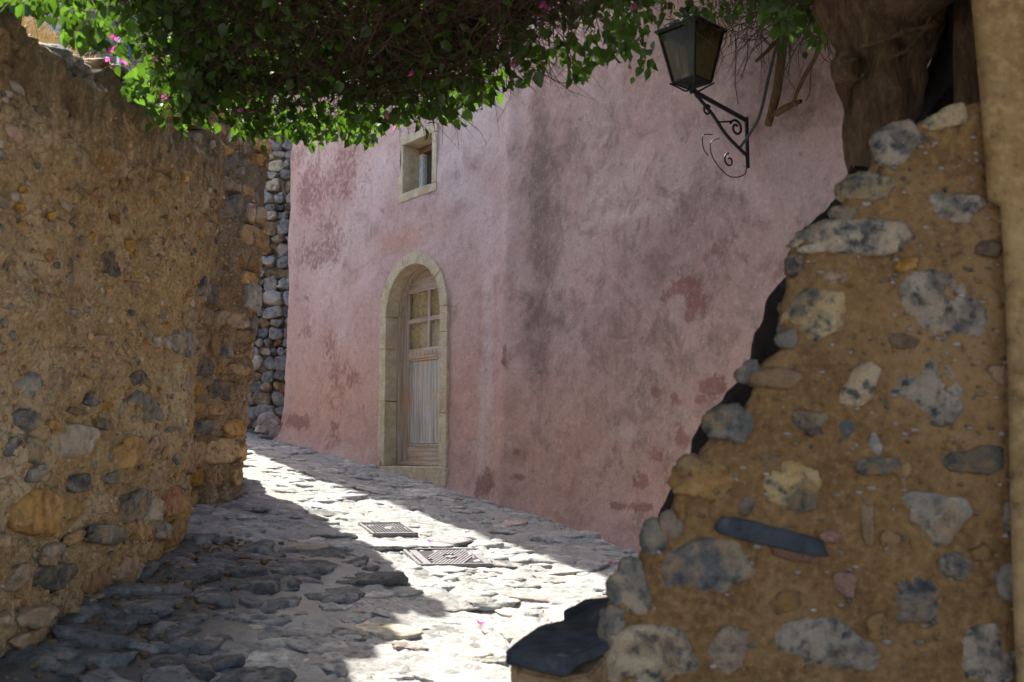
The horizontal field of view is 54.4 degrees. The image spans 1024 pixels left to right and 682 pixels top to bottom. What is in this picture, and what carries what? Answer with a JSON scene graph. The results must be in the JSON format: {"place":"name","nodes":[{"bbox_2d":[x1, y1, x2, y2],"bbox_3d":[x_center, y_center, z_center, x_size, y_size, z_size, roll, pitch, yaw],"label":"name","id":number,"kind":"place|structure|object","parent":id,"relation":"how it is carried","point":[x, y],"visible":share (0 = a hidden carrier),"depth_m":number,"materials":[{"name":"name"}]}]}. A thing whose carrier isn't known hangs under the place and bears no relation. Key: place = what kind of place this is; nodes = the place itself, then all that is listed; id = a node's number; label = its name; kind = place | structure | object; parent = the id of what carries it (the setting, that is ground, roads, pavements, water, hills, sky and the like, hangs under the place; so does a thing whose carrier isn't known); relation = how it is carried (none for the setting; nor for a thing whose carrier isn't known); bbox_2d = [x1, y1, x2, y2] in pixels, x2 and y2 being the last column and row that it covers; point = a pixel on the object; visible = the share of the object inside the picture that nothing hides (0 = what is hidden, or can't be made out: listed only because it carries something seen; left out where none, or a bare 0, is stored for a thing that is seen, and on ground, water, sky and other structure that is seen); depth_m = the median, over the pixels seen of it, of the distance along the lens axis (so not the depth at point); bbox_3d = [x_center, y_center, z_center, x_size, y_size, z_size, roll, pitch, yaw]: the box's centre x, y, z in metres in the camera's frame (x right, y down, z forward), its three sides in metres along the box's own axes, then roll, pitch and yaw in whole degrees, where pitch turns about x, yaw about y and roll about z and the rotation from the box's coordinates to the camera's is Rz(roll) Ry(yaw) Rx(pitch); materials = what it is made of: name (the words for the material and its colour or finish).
{"place":"outdoors","nodes":[
{"label":"outdoors","id":0,"kind":"place"},
{"bbox_2d":[21,0,95,58],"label":"hillside","id":1,"kind":"structure","parent":0,"point":[57,28],"depth_m":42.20,"materials":[{"name":"beige plant"}]},
{"bbox_2d":[55,0,168,94],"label":"flowers","id":2,"kind":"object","parent":1,"relation":"on","point":[115,60],"depth_m":17.79,"materials":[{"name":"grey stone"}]},
{"bbox_2d":[116,37,130,69],"bbox_3d":[-6.830,-5.062,17.531,0.165,0.520,0.210,0,-6,0],"label":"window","id":3,"kind":"structure","parent":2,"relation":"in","point":[119,40],"depth_m":17.49,"materials":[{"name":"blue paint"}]},
{"bbox_2d":[0,0,954,519],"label":"bougainvillea","id":4,"kind":"object","parent":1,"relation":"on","point":[414,52],"visible":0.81,"depth_m":4.13,"materials":[{"name":"green plant"}]},
{"bbox_2d":[971,0,1023,681],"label":"plastered pillar","id":5,"kind":"structure","parent":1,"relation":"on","point":[998,25],"depth_m":2.42,"materials":[{"name":"yellow paint"}]},
{"bbox_2d":[0,432,638,681],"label":"lane path","id":6,"kind":"structure","parent":0,"point":[359,602],"depth_m":5.28,"materials":[{"name":"stone"}]},
{"bbox_2d":[0,3,226,656],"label":"rubble wall","id":7,"kind":"structure","parent":6,"relation":"on","point":[110,227],"depth_m":4.40,"materials":[{"name":"brown stone"}]},
{"bbox_2d":[4,539,304,679],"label":"pebbles","id":8,"kind":"object","parent":6,"relation":"on","point":[263,561],"visible":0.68,"depth_m":4.68,"materials":[{"name":"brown stone"}]},
{"bbox_2d":[189,72,271,504],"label":"stone block wall","id":9,"kind":"structure","parent":6,"relation":"on","point":[227,329],"depth_m":7.63,"materials":[{"name":"stone"}]},
{"bbox_2d":[246,91,293,437],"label":"dry stone wall","id":10,"kind":"structure","parent":6,"relation":"on","point":[265,396],"depth_m":11.91,"materials":[{"name":"stone"}]},
{"bbox_2d":[358,522,417,536],"bbox_3d":[-0.879,1.333,7.040,0.330,0.032,0.365,4,1,-26],"label":"manhole cover","id":11,"kind":"object","parent":6,"relation":"on","point":[379,529],"visible":0.99,"depth_m":6.99,"materials":[{"name":"metal"}]},
{"bbox_2d":[402,548,493,567],"bbox_3d":[-0.399,1.396,6.401,0.528,0.032,0.423,5,1,-21],"label":"manhole cover","id":12,"kind":"object","parent":6,"relation":"on","point":[448,556],"visible":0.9,"depth_m":6.37,"materials":[{"name":"metal"}]},
{"bbox_2d":[246,0,930,553],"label":"pink house","id":13,"kind":"structure","parent":6,"relation":"on","point":[548,300],"depth_m":7.93,"materials":[{"name":"paint"}]},
{"bbox_2d":[396,266,443,465],"bbox_3d":[-0.799,0.214,9.648,0.150,1.976,1.008,5,-8,-39],"label":"door","id":14,"kind":"structure","parent":13,"relation":"in","point":[418,332],"depth_m":9.78,"materials":[{"name":"brown wood"}]},
{"bbox_2d":[419,144,431,186],"bbox_3d":[-0.729,-1.707,9.845,0.125,0.554,0.563,5,-8,-39],"label":"window","id":15,"kind":"structure","parent":13,"relation":"in","point":[425,153],"depth_m":9.99,"materials":[{"name":"white paint"}]},
{"bbox_2d":[654,5,777,177],"bbox_3d":[1.297,-1.665,6.086,0.858,1.275,0.502,0,-6,0],"label":"wall lantern","id":16,"kind":"object","parent":13,"relation":"attached to","point":[691,67],"depth_m":6.04,"materials":[{"name":"black paint"}]},
{"bbox_2d":[505,101,1016,681],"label":"buttress wall","id":17,"kind":"structure","parent":6,"relation":"on","point":[839,509],"depth_m":2.38,"materials":[{"name":"stone"}]},
{"bbox_2d":[953,0,979,104],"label":"wooden post","id":18,"kind":"object","parent":17,"relation":"on","point":[965,81],"visible":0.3,"depth_m":2.98,"materials":[{"name":"brown wood"}]}
]}

